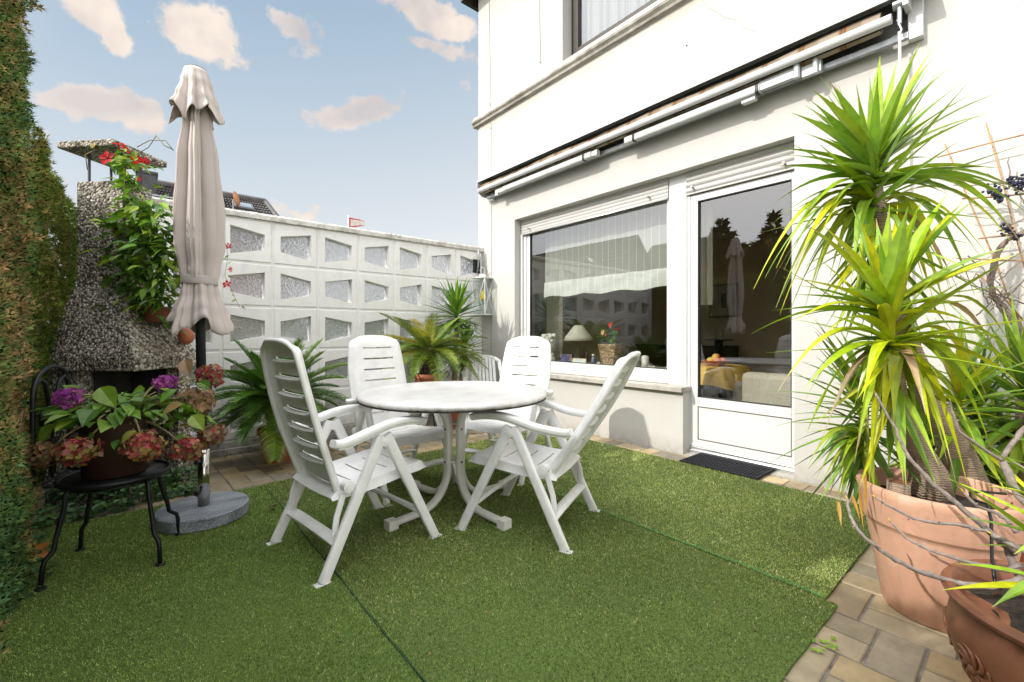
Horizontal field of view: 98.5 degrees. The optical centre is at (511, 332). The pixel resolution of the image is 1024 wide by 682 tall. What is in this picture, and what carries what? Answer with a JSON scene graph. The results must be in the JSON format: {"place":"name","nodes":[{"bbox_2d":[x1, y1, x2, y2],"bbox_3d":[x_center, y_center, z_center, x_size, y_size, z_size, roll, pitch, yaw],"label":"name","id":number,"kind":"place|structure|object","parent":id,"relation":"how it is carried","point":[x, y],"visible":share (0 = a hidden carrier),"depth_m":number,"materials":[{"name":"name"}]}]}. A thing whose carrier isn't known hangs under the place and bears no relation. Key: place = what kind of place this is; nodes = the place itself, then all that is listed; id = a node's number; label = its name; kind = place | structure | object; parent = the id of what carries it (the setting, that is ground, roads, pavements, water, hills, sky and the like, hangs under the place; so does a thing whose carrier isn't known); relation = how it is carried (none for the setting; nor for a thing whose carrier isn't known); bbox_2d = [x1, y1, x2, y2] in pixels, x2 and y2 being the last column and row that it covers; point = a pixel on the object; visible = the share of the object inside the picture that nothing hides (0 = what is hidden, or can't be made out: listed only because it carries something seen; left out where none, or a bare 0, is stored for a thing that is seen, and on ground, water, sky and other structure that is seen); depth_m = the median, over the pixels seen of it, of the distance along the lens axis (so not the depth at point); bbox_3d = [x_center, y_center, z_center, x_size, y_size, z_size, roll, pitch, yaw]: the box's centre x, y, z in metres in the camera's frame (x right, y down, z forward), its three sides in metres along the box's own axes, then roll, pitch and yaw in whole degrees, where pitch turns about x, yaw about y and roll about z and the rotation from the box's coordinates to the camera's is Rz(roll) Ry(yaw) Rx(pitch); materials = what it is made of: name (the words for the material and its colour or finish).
{"place":"outdoors","nodes":[
{"label":"outdoors","id":0,"kind":"place"},
{"bbox_2d":[135,169,278,215],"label":"neighbour house","id":1,"kind":"structure","parent":0,"point":[252,203],"depth_m":16.22,"materials":[{"name":"tile"}]},
{"bbox_2d":[232,191,239,208],"bbox_3d":[-9.979,-4.586,15.904,0.187,0.992,0.570,0,0,-10],"label":"satellite dish","id":2,"kind":"object","parent":1,"relation":"attached to","point":[236,199],"visible":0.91,"depth_m":15.92,"materials":[{"name":"metal"}]},
{"bbox_2d":[19,0,477,323],"label":"sky","id":3,"kind":"structure","parent":0,"point":[331,110],"materials":[{"name":"blue"}]},
{"bbox_2d":[28,424,971,681],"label":"paving","id":4,"kind":"structure","parent":0,"point":[901,646],"depth_m":1.66,"materials":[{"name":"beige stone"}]},
{"bbox_2d":[0,0,47,674],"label":"thuja hedge","id":5,"kind":"object","parent":4,"relation":"on","point":[19,223],"visible":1,"depth_m":1.71,"materials":[{"name":"green plant"}]},
{"bbox_2d":[5,112,76,498],"bbox_3d":[-3.518,0.051,2.618,1.329,2.278,2.904,0,0,-40],"label":"thuja hedge","id":6,"kind":"object","parent":4,"relation":"on","point":[55,209],"visible":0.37,"depth_m":2.61,"materials":[{"name":"green plant"}]},
{"bbox_2d":[41,139,195,506],"bbox_3d":[-2.691,-0.046,3.057,0.722,2.472,0.535,0,0,6],"label":"garden fireplace","id":7,"kind":"object","parent":4,"relation":"on","point":[94,350],"visible":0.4,"depth_m":2.97,"materials":[{"name":"stone"}]},
{"bbox_2d":[77,135,244,334],"bbox_3d":[-2.415,-0.545,2.943,1.152,1.544,0.543,0,0,23],"label":"climbing plant","id":8,"kind":"object","parent":7,"relation":"on","point":[152,242],"visible":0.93,"depth_m":2.91,"materials":[{"name":"green plant"}]},
{"bbox_2d":[177,328,194,344],"bbox_3d":[-2.330,0.029,3.150,0.100,0.120,0.100,0,0,-40],"label":"wall ornament","id":9,"kind":"object","parent":7,"relation":"attached to","point":[184,338],"depth_m":3.12,"materials":[{"name":"ceramic"}]},
{"bbox_2d":[2,435,348,610],"bbox_3d":[-2.485,1.047,3.309,1.290,0.282,3.537,0,0,3],"label":"ivy","id":10,"kind":"object","parent":4,"relation":"on","point":[43,520],"visible":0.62,"depth_m":2.72,"materials":[{"name":"green plant"}]},
{"bbox_2d":[0,486,422,681],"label":"turf carpet","id":11,"kind":"object","parent":4,"relation":"on","point":[207,655],"visible":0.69,"depth_m":1.65,"materials":[{"name":"green carpet"}]},
{"bbox_2d":[29,542,49,557],"bbox_3d":[-2.287,1.048,2.089,0.150,0.056,0.177,0,0,-40],"label":"dead leaf","id":12,"kind":"object","parent":11,"relation":"on","point":[42,546],"visible":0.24,"depth_m":2.12,"materials":[{"name":"brown plant"}]},
{"bbox_2d":[30,364,181,591],"bbox_3d":[-1.891,0.612,2.091,0.470,0.932,0.428,0,0,-25],"label":"iron chair","id":13,"kind":"object","parent":11,"relation":"on","point":[72,482],"visible":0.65,"depth_m":1.99,"materials":[{"name":"black metal"}]},
{"bbox_2d":[23,359,228,479],"bbox_3d":[-1.768,0.404,2.090,0.753,0.520,0.632,0,0,-40],"label":"hydrangea","id":14,"kind":"object","parent":13,"relation":"on","point":[111,440],"visible":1,"depth_m":1.99,"materials":[{"name":"plant"}]},
{"bbox_2d":[154,64,248,533],"bbox_3d":[-1.801,-0.233,2.575,0.456,2.622,0.456,0,0,-40],"label":"parasol","id":15,"kind":"object","parent":11,"relation":"on","point":[199,308],"visible":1,"depth_m":2.52,"materials":[{"name":"beige fabric"}]},
{"bbox_2d":[191,336,349,463],"bbox_3d":[-2.073,0.586,3.930,1.321,1.113,1.372,0,0,-40],"label":"sago palm","id":16,"kind":"object","parent":4,"relation":"on","point":[257,401],"visible":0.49,"depth_m":3.74,"materials":[{"name":"plant"}]},
{"bbox_2d":[409,368,449,425],"bbox_3d":[-0.948,0.786,4.998,0.392,0.721,0.392,0,0,-24],"label":"plant stand","id":17,"kind":"object","parent":4,"relation":"on","point":[440,380],"visible":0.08,"depth_m":4.99,"materials":[{"name":"black metal"}]},
{"bbox_2d":[363,312,489,382],"bbox_3d":[-0.967,0.263,5.011,1.302,0.965,1.430,0,0,-40],"label":"sago palm","id":18,"kind":"object","parent":17,"relation":"on","point":[428,345],"visible":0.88,"depth_m":4.85,"materials":[{"name":"plant"}]},
{"bbox_2d":[417,276,500,426],"bbox_3d":[-0.651,0.220,5.500,1.108,1.890,1.073,0,0,-40],"label":"yucca plant","id":19,"kind":"object","parent":4,"relation":"on","point":[457,299],"visible":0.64,"depth_m":5.44,"materials":[{"name":"green plant"}]},
{"bbox_2d":[461,355,511,424],"bbox_3d":[-0.321,0.714,5.363,0.596,0.856,0.596,0,0,-10],"label":"stacking chair","id":20,"kind":"object","parent":4,"relation":"on","point":[464,372],"visible":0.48,"depth_m":5.59,"materials":[{"name":"white plastic"}]},
{"bbox_2d":[264,451,836,681],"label":"turf carpet","id":21,"kind":"object","parent":4,"relation":"on","point":[717,653],"visible":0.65,"depth_m":1.72,"materials":[{"name":"green carpet"}]},
{"bbox_2d":[264,485,426,681],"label":"turf seam","id":22,"kind":"object","parent":21,"relation":"on","point":[399,651],"visible":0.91,"depth_m":1.70,"materials":[{"name":"green carpet"}]},
{"bbox_2d":[260,338,441,587],"bbox_3d":[-0.842,0.557,2.272,0.598,1.066,0.752,0,0,42],"label":"garden chair","id":23,"kind":"object","parent":21,"relation":"on","point":[362,476],"visible":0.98,"depth_m":2.15,"materials":[{"name":"white plastic"}]},
{"bbox_2d":[345,335,457,504],"bbox_3d":[-0.827,0.555,3.199,0.738,1.069,0.598,0,0,44],"label":"garden chair","id":24,"kind":"object","parent":21,"relation":"on","point":[414,435],"visible":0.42,"depth_m":3.29,"materials":[{"name":"white plastic"}]},
{"bbox_2d":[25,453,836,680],"bbox_3d":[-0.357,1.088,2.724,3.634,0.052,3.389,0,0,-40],"label":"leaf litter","id":25,"kind":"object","parent":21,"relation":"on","point":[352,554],"visible":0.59,"depth_m":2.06,"materials":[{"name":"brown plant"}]},
{"bbox_2d":[356,381,547,531],"bbox_3d":[-0.357,0.724,2.733,1.154,0.728,1.154,0,0,42],"label":"garden table","id":26,"kind":"object","parent":21,"relation":"on","point":[446,399],"visible":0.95,"depth_m":2.59,"materials":[{"name":"white plastic"}]},
{"bbox_2d":[455,336,552,485],"bbox_3d":[-0.021,0.561,3.565,0.598,1.057,0.767,0,0,28],"label":"garden chair","id":27,"kind":"object","parent":21,"relation":"on","point":[541,379],"visible":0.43,"depth_m":3.74,"materials":[{"name":"white plastic"}]},
{"bbox_2d":[455,351,640,554],"bbox_3d":[0.233,0.594,2.492,0.947,0.991,0.598,0,0,25],"label":"garden chair","id":28,"kind":"object","parent":21,"relation":"on","point":[522,461],"visible":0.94,"depth_m":2.35,"materials":[{"name":"white plastic"}]},
{"bbox_2d":[442,448,823,596],"bbox_3d":[0.313,1.067,2.915,0.009,0.009,2.950,0,0,-40],"label":"turf seam","id":29,"kind":"object","parent":21,"relation":"on","point":[694,545],"visible":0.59,"depth_m":2.17,"materials":[{"name":"green carpet"}]},
{"bbox_2d":[442,432,870,599],"bbox_3d":[0.807,1.083,3.357,1.322,0.014,3.006,0,0,-40],"label":"turf carpet","id":30,"kind":"object","parent":4,"relation":"on","point":[827,596],"visible":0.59,"depth_m":2.54,"materials":[{"name":"green carpet"}]},
{"bbox_2d":[0,431,870,681],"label":"turf pile","id":31,"kind":"object","parent":30,"relation":"on","point":[601,452],"visible":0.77,"depth_m":2.01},
{"bbox_2d":[679,453,773,479],"bbox_3d":[1.719,1.069,3.552,0.350,0.014,0.600,0,0,-40],"label":"doormat","id":32,"kind":"object","parent":4,"relation":"on","point":[740,468],"visible":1,"depth_m":3.52,"materials":[{"name":"rubber"}]},
{"bbox_2d":[810,635,839,652],"bbox_3d":[1.082,1.080,1.531,0.095,0.004,0.127,0,0,25],"label":"weed","id":33,"kind":"object","parent":4,"relation":"on","point":[824,641],"visible":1,"depth_m":1.52,"materials":[{"name":"green plant"}]},
{"bbox_2d":[750,40,1023,632],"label":"yucca plant","id":34,"kind":"object","parent":4,"relation":"on","point":[891,359],"visible":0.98,"depth_m":1.67,"materials":[{"name":"green plant"}]},
{"bbox_2d":[881,325,1023,484],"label":"yucca plant","id":35,"kind":"object","parent":4,"relation":"on","point":[987,383],"visible":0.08,"depth_m":2.29,"materials":[{"name":"green plant"}]},
{"bbox_2d":[926,288,1023,561],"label":"yucca plant","id":36,"kind":"object","parent":4,"relation":"on","point":[1016,349],"visible":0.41,"depth_m":2.14,"materials":[{"name":"green plant"}]},
{"bbox_2d":[931,443,1023,681],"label":"yucca plant","id":37,"kind":"object","parent":4,"relation":"on","point":[984,629],"visible":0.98,"depth_m":1.16,"materials":[{"name":"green plant"}]},
{"bbox_2d":[845,390,1023,589],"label":"bare shrub","id":38,"kind":"object","parent":37,"relation":"in","point":[1008,472],"visible":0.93,"depth_m":1.34,"materials":[{"name":"grey wood"}]},
{"bbox_2d":[968,490,1006,581],"bbox_3d":[1.596,0.655,1.490,0.510,0.179,0.091,0,0,-40],"label":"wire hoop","id":39,"kind":"object","parent":37,"relation":"attached to","point":[994,578],"visible":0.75,"depth_m":1.41,"materials":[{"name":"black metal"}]},
{"bbox_2d":[541,333,556,360],"bbox_3d":[0.476,0.188,5.707,0.210,0.354,0.245,0,0,0],"label":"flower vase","id":40,"kind":"object","parent":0,"point":[551,338],"visible":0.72,"depth_m":5.63,"materials":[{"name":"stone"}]},
{"bbox_2d":[636,350,640,365],"bbox_3d":[1.302,0.277,4.659,0.110,0.175,0.110,0,0,-40],"label":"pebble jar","id":41,"kind":"object","parent":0,"point":[638,362],"visible":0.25,"depth_m":4.63,"materials":[{"name":"grey glass"}]},
{"bbox_2d":[640,355,648,366],"bbox_3d":[1.401,0.302,4.650,0.090,0.125,0.090,0,0,-40],"label":"candle","id":42,"kind":"object","parent":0,"point":[644,360],"visible":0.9,"depth_m":4.61,"materials":[{"name":"white wax"}]},
{"bbox_2d":[703,385,709,396],"bbox_3d":[2.149,0.729,4.864,0.800,0.728,0.800,0,0,-40],"label":"dining table","id":43,"kind":"object","parent":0,"point":[706,390],"visible":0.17,"depth_m":4.61,"materials":[{"name":"brown wood"}]},
{"bbox_2d":[666,363,750,389],"bbox_3d":[2.145,0.475,4.869,0.935,0.229,0.930,0,0,-40],"label":"tablecloth","id":44,"kind":"object","parent":43,"relation":"on","point":[726,376],"visible":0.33,"depth_m":4.46,"materials":[{"name":"yellow fabric"}]},
{"bbox_2d":[701,359,729,365],"bbox_3d":[2.172,0.328,4.713,0.300,0.062,0.300,0,0,-40],"label":"fruit bowl","id":45,"kind":"object","parent":44,"relation":"on","point":[714,363],"visible":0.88,"depth_m":4.63,"materials":[{"name":"red ceramic"}]},
{"bbox_2d":[712,354,719,358],"bbox_3d":[2.179,0.264,4.705,0.084,0.077,0.082,0,0,-40],"label":"apple","id":46,"kind":"object","parent":45,"relation":"in","point":[715,356],"visible":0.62,"depth_m":4.68,"materials":[{"name":"yellow food"}]},
{"bbox_2d":[704,339,733,398],"bbox_3d":[2.992,0.595,6.377,0.400,0.990,0.400,0,0,-40],"label":"pedestal","id":47,"kind":"object","parent":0,"point":[718,349],"visible":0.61,"depth_m":6.33,"materials":[{"name":"black metal"}]},
{"bbox_2d":[719,330,722,338],"bbox_3d":[3.011,0.033,6.354,0.052,0.130,0.051,0,0,-40],"label":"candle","id":48,"kind":"object","parent":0,"point":[720,334],"visible":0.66,"depth_m":6.33,"materials":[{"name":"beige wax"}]},
{"label":"ground","id":49,"kind":"structure","parent":0,"visible":0},
{"bbox_2d":[152,196,483,461],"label":"garden wall","id":50,"kind":"structure","parent":49,"relation":"on","point":[337,288],"depth_m":4.84,"materials":[{"name":"paint"}]},
{"bbox_2d":[348,215,363,226],"bbox_3d":[-4.272,-1.387,12.098,0.467,3.580,0.058,0,0,-40],"label":"flag","id":51,"kind":"object","parent":49,"relation":"on","point":[352,222],"visible":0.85,"depth_m":12.08,"materials":[{"name":"white fabric"}]},
{"bbox_2d":[461,0,1023,492],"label":"house","id":52,"kind":"structure","parent":49,"relation":"on","point":[549,82],"depth_m":4.01,"materials":[{"name":"white paint"}]},
{"bbox_2d":[473,249,486,273],"bbox_3d":[-0.435,-0.961,6.133,0.167,0.392,0.156,0,0,29],"label":"wall hook","id":53,"kind":"object","parent":52,"relation":"attached to","point":[476,266],"depth_m":6.12,"materials":[{"name":"black metal"}]},
{"bbox_2d":[471,267,492,315],"bbox_3d":[-0.399,-0.565,6.030,0.228,0.659,0.228,0,0,30],"label":"lantern","id":54,"kind":"object","parent":53,"relation":"hanging from","point":[482,277],"visible":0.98,"depth_m":5.99,"materials":[{"name":"white metal"}]},
{"bbox_2d":[489,19,491,231],"bbox_3d":[-0.304,-2.147,6.087,0.005,5.372,0.078,0,0,-40],"label":"cable","id":55,"kind":"object","parent":52,"relation":"attached to","point":[491,132],"visible":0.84,"depth_m":6.06,"materials":[{"name":"white plastic"}]},
{"bbox_2d":[539,0,540,59],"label":"cable","id":56,"kind":"object","parent":52,"relation":"attached to","point":[539,26],"visible":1,"depth_m":5.33,"materials":[{"name":"white plastic"}]},
{"bbox_2d":[532,292,576,336],"bbox_3d":[0.663,-0.260,6.810,1.000,0.660,0.039,0,0,-40],"label":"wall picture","id":57,"kind":"object","parent":52,"relation":"attached to","point":[539,314],"depth_m":6.65,"materials":[{"name":"grey metal"}]},
{"bbox_2d":[547,296,562,357],"bbox_3d":[0.576,-0.535,5.983,0.050,1.750,0.280,0,0,-40],"label":"drape","id":58,"kind":"object","parent":52,"relation":"hanging from","point":[554,314],"visible":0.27,"depth_m":5.94,"materials":[{"name":"beige fabric"}]},
{"bbox_2d":[560,354,573,361],"bbox_3d":[0.680,0.317,5.427,0.150,0.095,0.090,0,0,25],"label":"patterned box","id":59,"kind":"object","parent":52,"relation":"on","point":[566,357],"visible":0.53,"depth_m":5.39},
{"bbox_2d":[563,325,593,357],"bbox_3d":[0.812,0.140,5.393,0.370,0.450,0.370,0,0,-40],"label":"table lamp","id":60,"kind":"object","parent":52,"relation":"on","point":[578,333],"visible":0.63,"depth_m":5.29,"materials":[{"name":"beige fabric"}]},
{"bbox_2d":[571,358,586,362],"bbox_3d":[0.799,0.337,5.238,0.201,0.056,0.028,0,0,40],"label":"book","id":61,"kind":"object","parent":52,"relation":"on","point":[581,360],"visible":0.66,"depth_m":5.24,"materials":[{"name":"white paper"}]},
{"bbox_2d":[591,354,595,363],"bbox_3d":[0.938,0.306,5.090,0.060,0.117,0.058,0,0,-40],"label":"figurine","id":62,"kind":"object","parent":52,"relation":"on","point":[593,359],"visible":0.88,"depth_m":5.07,"materials":[{"name":"blue ceramic"}]},
{"bbox_2d":[521,178,668,383],"bbox_3d":[0.806,-0.489,4.968,0.139,1.950,2.105,0,0,-40],"label":"window","id":63,"kind":"structure","parent":52,"relation":"in","point":[657,191],"depth_m":4.90,"materials":[{"name":"white plastic"}]},
{"bbox_2d":[544,200,666,297],"bbox_3d":[1.014,-0.886,5.038,0.047,0.887,1.850,0,0,-40],"label":"curtain","id":64,"kind":"object","parent":52,"relation":"hanging from","point":[625,250],"visible":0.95,"depth_m":4.95,"materials":[{"name":"white fabric"}]},
{"bbox_2d":[597,323,623,364],"bbox_3d":[1.089,0.129,4.902,0.309,0.472,0.297,0,0,-2],"label":"anthurium","id":65,"kind":"object","parent":52,"relation":"on","point":[610,354],"visible":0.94,"depth_m":4.84,"materials":[{"name":"wicker"}]},
{"bbox_2d":[572,0,656,54],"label":"window","id":66,"kind":"structure","parent":52,"relation":"in","point":[576,4],"depth_m":5.06,"materials":[{"name":"white plastic"}]},
{"bbox_2d":[581,0,649,44],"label":"lace curtain","id":67,"kind":"object","parent":52,"relation":"hanging from","point":[598,17],"visible":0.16,"depth_m":4.97,"materials":[{"name":"white fabric"}]},
{"bbox_2d":[635,344,739,398],"bbox_3d":[2.980,0.627,7.620,0.505,0.825,1.640,0,0,-40],"label":"sideboard","id":68,"kind":"object","parent":52,"relation":"on","point":[656,354],"visible":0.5,"depth_m":7.24,"materials":[{"name":"brown wood"}]},
{"bbox_2d":[477,0,924,200],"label":"awning","id":69,"kind":"object","parent":52,"relation":"attached to","point":[869,33],"visible":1,"depth_m":3.41,"materials":[{"name":"white paint"}]},
{"bbox_2d":[898,31,908,289],"bbox_3d":[2.399,-0.947,2.702,0.093,1.777,0.026,0,0,-14],"label":"crank rod","id":70,"kind":"object","parent":69,"relation":"hanging from","point":[900,66],"visible":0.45,"depth_m":2.69,"materials":[{"name":"white paint"}]},
{"bbox_2d":[694,190,712,304],"bbox_3d":[1.798,-0.835,4.194,0.040,1.150,0.230,0,0,-40],"label":"drape","id":71,"kind":"object","parent":52,"relation":"hanging from","point":[706,252],"visible":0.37,"depth_m":4.13,"materials":[{"name":"beige fabric"}]},
{"bbox_2d":[709,283,738,317],"bbox_3d":[3.534,-0.530,7.370,0.030,0.560,0.476,0,0,-40],"label":"framed picture","id":72,"kind":"object","parent":52,"relation":"attached to","point":[725,300],"visible":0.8,"depth_m":7.35},
{"bbox_2d":[686,141,793,475],"bbox_3d":[1.910,-0.188,3.683,0.169,2.555,0.924,0,0,-40],"label":"door","id":73,"kind":"structure","parent":52,"relation":"in","point":[737,430],"depth_m":3.72,"materials":[{"name":"white plastic"}]},
{"bbox_2d":[733,372,790,405],"bbox_3d":[2.681,0.735,4.226,0.750,0.710,0.980,0,0,-40],"label":"armchair","id":74,"kind":"object","parent":52,"relation":"on","point":[753,386],"visible":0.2,"depth_m":4.07,"materials":[{"name":"beige fabric"}]},
{"bbox_2d":[937,122,1023,325],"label":"trellis","id":75,"kind":"object","parent":52,"relation":"attached to","point":[991,142],"visible":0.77,"depth_m":2.43,"materials":[{"name":"brown wood"}]},
{"bbox_2d":[953,158,1023,338],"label":"grape vine","id":76,"kind":"object","parent":52,"relation":"attached to","point":[991,276],"visible":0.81,"depth_m":2.34,"materials":[{"name":"plant"}]}
]}

